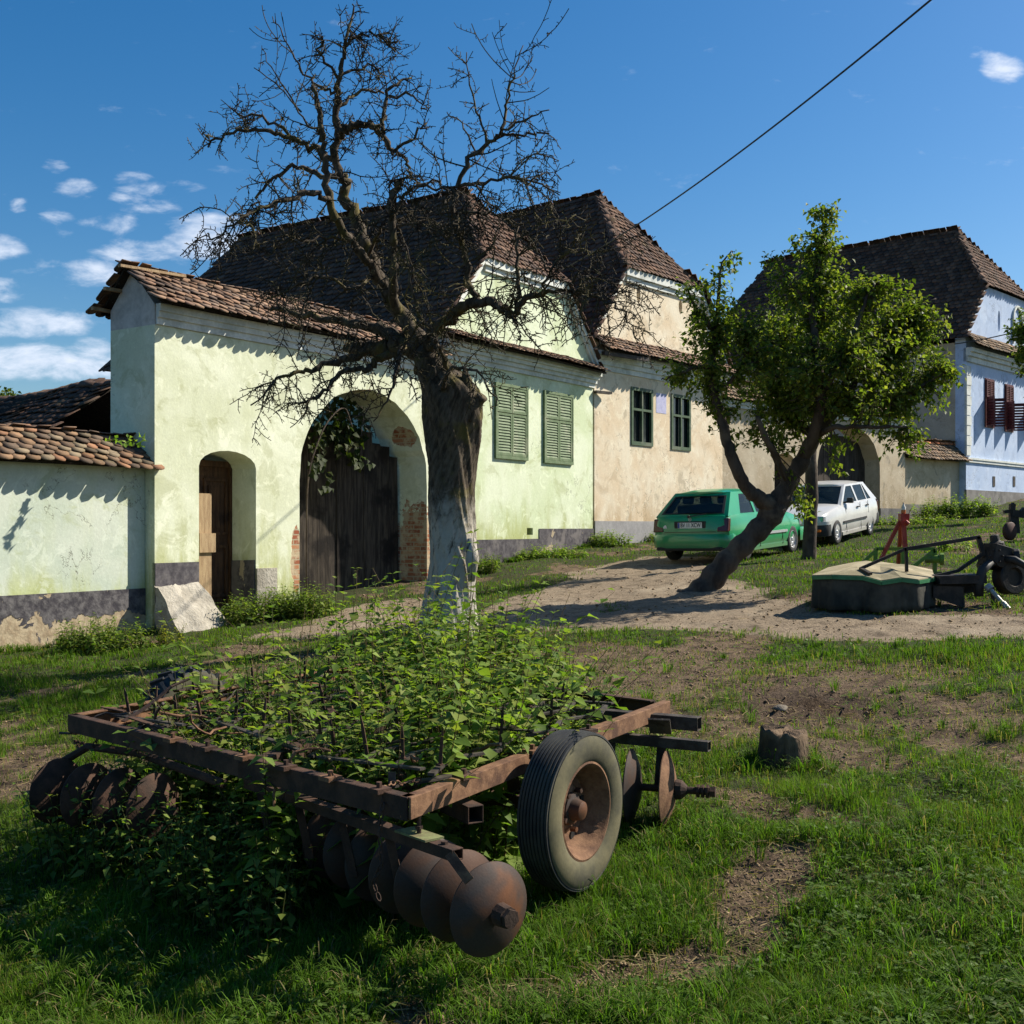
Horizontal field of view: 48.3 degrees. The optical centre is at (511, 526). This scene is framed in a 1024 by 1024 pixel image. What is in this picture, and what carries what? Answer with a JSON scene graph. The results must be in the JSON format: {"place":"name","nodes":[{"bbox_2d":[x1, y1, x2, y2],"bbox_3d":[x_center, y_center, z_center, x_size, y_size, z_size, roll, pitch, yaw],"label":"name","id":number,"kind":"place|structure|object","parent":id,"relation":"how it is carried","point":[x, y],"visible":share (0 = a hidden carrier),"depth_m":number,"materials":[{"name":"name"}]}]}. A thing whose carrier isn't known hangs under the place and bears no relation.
{"place":"outdoors","nodes":[
{"label":"outdoors","id":0,"kind":"place"},
{"bbox_2d":[0,542,1023,1023],"bbox_3d":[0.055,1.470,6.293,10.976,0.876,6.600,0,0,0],"label":"grass","id":1,"kind":"structure","parent":0,"point":[16,992],"depth_m":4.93,"materials":[{"name":"green plant"}]},
{"bbox_2d":[0,499,1023,1023],"bbox_3d":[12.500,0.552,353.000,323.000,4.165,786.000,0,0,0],"label":"ground","id":2,"kind":"structure","parent":0,"point":[818,703],"depth_m":8.84,"materials":[{"name":"soil"}]},
{"bbox_2d":[0,386,21,395],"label":"bush","id":3,"kind":"object","parent":2,"relation":"on","point":[8,390],"visible":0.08,"depth_m":26.00,"materials":[{"name":"green plant"}]},
{"bbox_2d":[0,423,164,651],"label":"boundary wall","id":4,"kind":"structure","parent":2,"relation":"on","point":[72,523],"depth_m":16.03,"materials":[{"name":"paint"}]},
{"bbox_2d":[105,433,146,447],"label":"roof plant","id":5,"kind":"object","parent":4,"relation":"on","point":[129,441],"visible":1,"depth_m":15.89,"materials":[{"name":"green plant"}]},
{"bbox_2d":[0,378,204,459],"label":"shed","id":6,"kind":"structure","parent":2,"relation":"on","point":[83,405],"depth_m":20.41,"materials":[{"name":"tile"}]},
{"bbox_2d":[51,611,156,655],"bbox_3d":[-5.283,1.371,14.699,1.382,0.556,1.008,0,0,0],"label":"weed clump","id":7,"kind":"object","parent":2,"relation":"on","point":[105,640],"visible":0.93,"depth_m":14.55,"materials":[{"name":"green plant"}]},
{"bbox_2d":[155,618,186,646],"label":"weed clump","id":8,"kind":"object","parent":2,"relation":"on","point":[163,640],"visible":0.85,"depth_m":15.38,"materials":[{"name":"green plant"}]},
{"bbox_2d":[154,582,226,632],"bbox_3d":[-4.713,1.345,17.247,0.787,0.980,1.132,0,0,34],"label":"buttress stone","id":9,"kind":"object","parent":2,"relation":"on","point":[192,606],"visible":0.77,"depth_m":17.06,"materials":[{"name":"white stone"}]},
{"bbox_2d":[11,733,490,970],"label":"undergrowth","id":10,"kind":"object","parent":2,"relation":"on","point":[206,845],"visible":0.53,"depth_m":5.24,"materials":[{"name":"green plant"}]},
{"bbox_2d":[217,589,287,625],"bbox_3d":[-4.092,1.260,17.827,1.138,0.576,1.078,0,0,0],"label":"weed clump","id":11,"kind":"object","parent":2,"relation":"on","point":[236,609],"visible":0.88,"depth_m":17.63,"materials":[{"name":"green plant"}]},
{"bbox_2d":[85,259,451,632],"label":"gate wall","id":12,"kind":"structure","parent":2,"relation":"on","point":[226,517],"depth_m":18.77,"materials":[{"name":"green paint"}]},
{"bbox_2d":[199,466,227,607],"bbox_3d":[-5.049,0.188,18.525,0.080,2.327,1.255,0,0,34],"label":"door","id":13,"kind":"structure","parent":12,"relation":"in","point":[212,480],"depth_m":18.81,"materials":[{"name":"brown wood"}]},
{"bbox_2d":[306,396,375,592],"bbox_3d":[-3.189,-0.516,20.957,1.127,3.975,2.548,0,0,34],"label":"climbing vine","id":14,"kind":"object","parent":12,"relation":"attached to","point":[334,434],"visible":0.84,"depth_m":20.94,"materials":[{"name":"green plant"}]},
{"bbox_2d":[253,577,338,620],"bbox_3d":[-3.445,1.157,18.183,1.382,0.699,1.318,0,0,0],"label":"weed clump","id":15,"kind":"object","parent":2,"relation":"on","point":[293,606],"visible":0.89,"depth_m":17.97,"materials":[{"name":"green plant"}]},
{"bbox_2d":[98,186,611,564],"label":"green house","id":16,"kind":"structure","parent":2,"relation":"on","point":[534,482],"depth_m":25.65,"materials":[{"name":"tile"}]},
{"bbox_2d":[494,382,528,460],"bbox_3d":[-0.006,-2.264,24.808,0.055,1.620,1.257,0,0,34],"label":"window","id":17,"kind":"structure","parent":16,"relation":"in","point":[517,441],"depth_m":24.77,"materials":[{"name":"green paint"}]},
{"bbox_2d":[543,390,573,464],"bbox_3d":[1.078,-2.267,26.410,0.055,1.645,1.270,0,0,34],"label":"window","id":18,"kind":"structure","parent":16,"relation":"in","point":[563,452],"depth_m":26.38,"materials":[{"name":"green paint"}]},
{"bbox_2d":[559,0,931,270],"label":"cable","id":19,"kind":"object","parent":16,"relation":"attached to","point":[859,58],"visible":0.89,"depth_m":16.16,"materials":[{"name":"black plastic"}]},
{"bbox_2d":[83,529,661,933],"bbox_3d":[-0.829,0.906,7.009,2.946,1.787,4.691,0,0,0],"label":"weeds","id":20,"kind":"object","parent":2,"relation":"on","point":[479,654],"visible":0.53,"depth_m":5.83,"materials":[{"name":"green plant"}]},
{"bbox_2d":[29,663,715,957],"bbox_3d":[-0.779,1.276,6.388,3.558,0.854,4.667,0,0,-21],"label":"disc harrow","id":21,"kind":"object","parent":2,"relation":"on","point":[575,793],"visible":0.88,"depth_m":5.09,"materials":[{"name":"metal"}]},
{"bbox_2d":[110,655,390,729],"bbox_3d":[-1.496,0.985,6.989,0.864,0.243,2.151,0,0,29],"label":"spike harrow","id":22,"kind":"object","parent":21,"relation":"on","point":[200,724],"visible":0.41,"depth_m":6.52,"materials":[{"name":"metal"}]},
{"bbox_2d":[215,662,503,757],"bbox_3d":[-0.777,0.966,6.458,0.836,0.271,2.144,0,0,29],"label":"spike harrow","id":23,"kind":"object","parent":21,"relation":"on","point":[234,720],"visible":0.33,"depth_m":5.92,"materials":[{"name":"metal"}]},
{"bbox_2d":[316,678,614,775],"bbox_3d":[-0.158,0.959,5.802,0.809,0.267,2.137,0,0,29],"label":"spike harrow","id":24,"kind":"object","parent":21,"relation":"on","point":[438,768],"visible":0.45,"depth_m":5.31,"materials":[{"name":"metal"}]},
{"bbox_2d":[116,543,676,929],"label":"dry weeds","id":25,"kind":"object","parent":2,"relation":"on","point":[362,692],"visible":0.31,"depth_m":6.09,"materials":[{"name":"brown plant"}]},
{"bbox_2d":[179,0,671,639],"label":"bare tree","id":26,"kind":"object","parent":2,"relation":"on","point":[453,398],"visible":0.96,"depth_m":13.62,"materials":[{"name":"brown plant"}]},
{"bbox_2d":[477,550,501,573],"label":"weed clump","id":27,"kind":"object","parent":2,"relation":"on","point":[484,568],"visible":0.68,"depth_m":22.71,"materials":[{"name":"green plant"}]},
{"bbox_2d":[0,500,1023,732],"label":"grass","id":28,"kind":"structure","parent":2,"relation":"on","point":[973,663],"depth_m":12.54,"materials":[{"name":"green plant"}]},
{"bbox_2d":[0,601,1023,1023],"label":"clover","id":29,"kind":"object","parent":2,"relation":"on","point":[798,919],"visible":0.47,"depth_m":4.67,"materials":[{"name":"green plant"}]},
{"bbox_2d":[0,604,1023,1023],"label":"straw","id":30,"kind":"object","parent":2,"relation":"on","point":[650,954],"visible":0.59,"depth_m":4.93,"materials":[{"name":"beige plant"}]},
{"bbox_2d":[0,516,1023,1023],"bbox_3d":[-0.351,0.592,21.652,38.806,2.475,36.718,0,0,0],"label":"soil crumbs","id":31,"kind":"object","parent":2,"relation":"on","point":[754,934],"visible":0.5,"depth_m":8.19,"materials":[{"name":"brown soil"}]},
{"bbox_2d":[513,543,588,560],"bbox_3d":[0.831,0.588,25.117,1.733,0.442,1.056,0,0,0],"label":"weed clump","id":32,"kind":"object","parent":2,"relation":"on","point":[545,554],"visible":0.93,"depth_m":25.08,"materials":[{"name":"green plant"}]},
{"bbox_2d":[497,712,684,840],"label":"undergrowth","id":33,"kind":"object","parent":2,"relation":"on","point":[673,733],"visible":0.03,"depth_m":7.37,"materials":[{"name":"green plant"}]},
{"bbox_2d":[588,529,634,546],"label":"weed clump","id":34,"kind":"object","parent":2,"relation":"on","point":[612,540],"visible":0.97,"depth_m":27.46,"materials":[{"name":"green plant"}]},
{"bbox_2d":[496,189,735,545],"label":"cream house","id":35,"kind":"structure","parent":2,"relation":"on","point":[657,446],"depth_m":29.85,"materials":[{"name":"paint"}]},
{"bbox_2d":[631,386,652,446],"bbox_3d":[3.327,-2.817,29.430,0.100,1.481,1.007,0,0,40],"label":"window","id":36,"kind":"structure","parent":35,"relation":"in","point":[641,398],"depth_m":29.41,"materials":[{"name":"green paint"}]},
{"bbox_2d":[671,393,690,450],"bbox_3d":[4.546,-2.804,30.899,0.100,1.496,0.994,0,0,40],"label":"window","id":37,"kind":"structure","parent":35,"relation":"in","point":[680,409],"depth_m":30.87,"materials":[{"name":"green paint"}]},
{"bbox_2d":[772,704,787,711],"bbox_3d":[2.089,1.419,8.898,0.126,0.062,0.112,0,0,0],"label":"stone","id":38,"kind":"object","parent":2,"relation":"on","point":[781,708],"visible":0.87,"depth_m":8.86,"materials":[{"name":"white stone"}]},
{"bbox_2d":[757,723,810,769],"bbox_3d":[1.752,1.440,7.354,0.389,0.318,0.343,0,0,0],"label":"stone","id":39,"kind":"object","parent":2,"relation":"on","point":[789,740],"visible":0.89,"depth_m":7.24,"materials":[{"name":"grey stone"}]},
{"bbox_2d":[741,269,853,558],"bbox_3d":[5.556,-2.082,22.033,2.630,5.705,1.740,0,0,0],"label":"tree","id":40,"kind":"object","parent":2,"relation":"on","point":[809,549],"visible":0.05,"depth_m":21.70,"materials":[{"name":"green plant"}]},
{"bbox_2d":[723,381,905,523],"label":"gate wall","id":41,"kind":"structure","parent":2,"relation":"on","point":[883,480],"depth_m":37.66,"materials":[{"name":"paint"}]},
{"bbox_2d":[774,464,780,488],"bbox_3d":[7.956,-0.026,34.991,1.073,3.792,0.058,0,0,-41],"label":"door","id":42,"kind":"structure","parent":41,"relation":"in","point":[776,482],"depth_m":35.10,"materials":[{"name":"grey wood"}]},
{"bbox_2d":[786,480,878,543],"bbox_3d":[7.703,-0.389,28.431,1.900,1.427,4.250,0,5,35],"label":"parked car","id":43,"kind":"object","parent":2,"relation":"on","point":[844,512],"visible":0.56,"depth_m":28.02,"materials":[{"name":"white metal"}]},
{"bbox_2d":[725,225,1023,508],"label":"blue house","id":44,"kind":"structure","parent":2,"relation":"on","point":[974,287],"depth_m":44.33,"materials":[{"name":"tile"}]},
{"bbox_2d":[955,333,1011,343],"bbox_3d":[16.031,-6.306,35.751,0.035,0.681,11.502,0,0,1],"label":"cable","id":45,"kind":"object","parent":44,"relation":"attached to","point":[981,339],"visible":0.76,"depth_m":38.95,"materials":[{"name":"black plastic"}]},
{"bbox_2d":[985,378,1005,427],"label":"window","id":46,"kind":"structure","parent":44,"relation":"in","point":[991,420],"depth_m":43.58,"materials":[{"name":"red paint"}]},
{"bbox_2d":[1004,384,1023,432],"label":"window","id":47,"kind":"structure","parent":44,"relation":"in","point":[1011,416],"depth_m":44.91,"materials":[{"name":"red paint"}]},
{"bbox_2d":[862,514,943,573],"bbox_3d":[5.914,0.325,17.109,1.346,1.026,1.001,0,0,-44],"label":"implement","id":48,"kind":"object","parent":2,"relation":"on","point":[931,555],"visible":0.74,"depth_m":16.96,"materials":[{"name":"red paint"}]},
{"bbox_2d":[901,502,905,513],"bbox_3d":[5.801,-0.273,16.920,0.068,0.166,0.068,0,0,0],"label":"plastic bottle","id":49,"kind":"object","parent":48,"relation":"on","point":[903,509],"visible":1,"depth_m":16.89,"materials":[{"name":"white"}]},
{"bbox_2d":[874,512,959,524],"bbox_3d":[12.511,-0.220,35.980,3.197,0.498,1.294,0,0,0],"label":"weed clump","id":50,"kind":"object","parent":2,"relation":"on","point":[936,520],"visible":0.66,"depth_m":35.90,"materials":[{"name":"green plant"}]},
{"bbox_2d":[811,534,1023,612],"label":"mower","id":51,"kind":"object","parent":2,"relation":"on","point":[877,585],"visible":0.99,"depth_m":14.01,"materials":[{"name":"metal"}]},
{"bbox_2d":[903,439,972,518],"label":"boundary wall","id":52,"kind":"structure","parent":2,"relation":"on","point":[929,473],"depth_m":40.86,"materials":[{"name":"paint"}]},
{"bbox_2d":[923,535,972,551],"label":"weed clump","id":53,"kind":"object","parent":2,"relation":"on","point":[967,544],"visible":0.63,"depth_m":22.41,"materials":[{"name":"green plant"}]},
{"bbox_2d":[910,493,999,519],"bbox_3d":[15.317,-0.663,39.471,3.191,1.072,1.486,0,0,0],"label":"weed clump","id":54,"kind":"object","parent":2,"relation":"on","point":[983,509],"visible":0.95,"depth_m":39.39,"materials":[{"name":"green plant"}]},
{"bbox_2d":[972,571,1009,595],"bbox_3d":[6.475,0.705,14.996,1.102,0.446,0.812,0,0,0],"label":"weed clump","id":55,"kind":"object","parent":2,"relation":"on","point":[989,576],"visible":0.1,"depth_m":14.97,"materials":[{"name":"green plant"}]},
{"bbox_2d":[1002,502,1023,539],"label":"plough","id":56,"kind":"object","parent":2,"relation":"on","point":[1011,529],"visible":1,"depth_m":23.53,"materials":[{"name":"metal"}]},
{"bbox_2d":[1003,307,1023,397],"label":"tree","id":57,"kind":"object","parent":2,"relation":"on","point":[1017,336],"visible":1,"depth_m":33.09,"materials":[{"name":"green plant"}]},
{"bbox_2d":[0,0,1023,395],"label":"sky","id":58,"kind":"structure","parent":0,"point":[101,101],"materials":[{"name":"blue"}]},
{"bbox_2d":[243,556,1023,642],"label":"dirt road","id":59,"kind":"structure","parent":0,"point":[701,606],"depth_m":15.52,"materials":[{"name":"soil"}]},
{"bbox_2d":[653,488,803,559],"bbox_3d":[4.610,-0.088,23.901,1.900,1.427,4.240,-1,2,35],"label":"parked car","id":60,"kind":"object","parent":59,"relation":"on","point":[706,524],"visible":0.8,"depth_m":22.52,"materials":[{"name":"green paint"}]},
{"bbox_2d":[655,198,965,591],"bbox_3d":[4.547,-1.756,17.277,4.364,6.324,2.870,0,0,20],"label":"pear tree","id":61,"kind":"object","parent":59,"relation":"on","point":[854,352],"visible":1,"depth_m":16.99,"materials":[{"name":"green plant"}]},
{"bbox_2d":[645,531,654,541],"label":"weed clump","id":62,"kind":"object","parent":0,"point":[651,537],"visible":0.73,"depth_m":29.41,"materials":[{"name":"green plant"}]}
]}

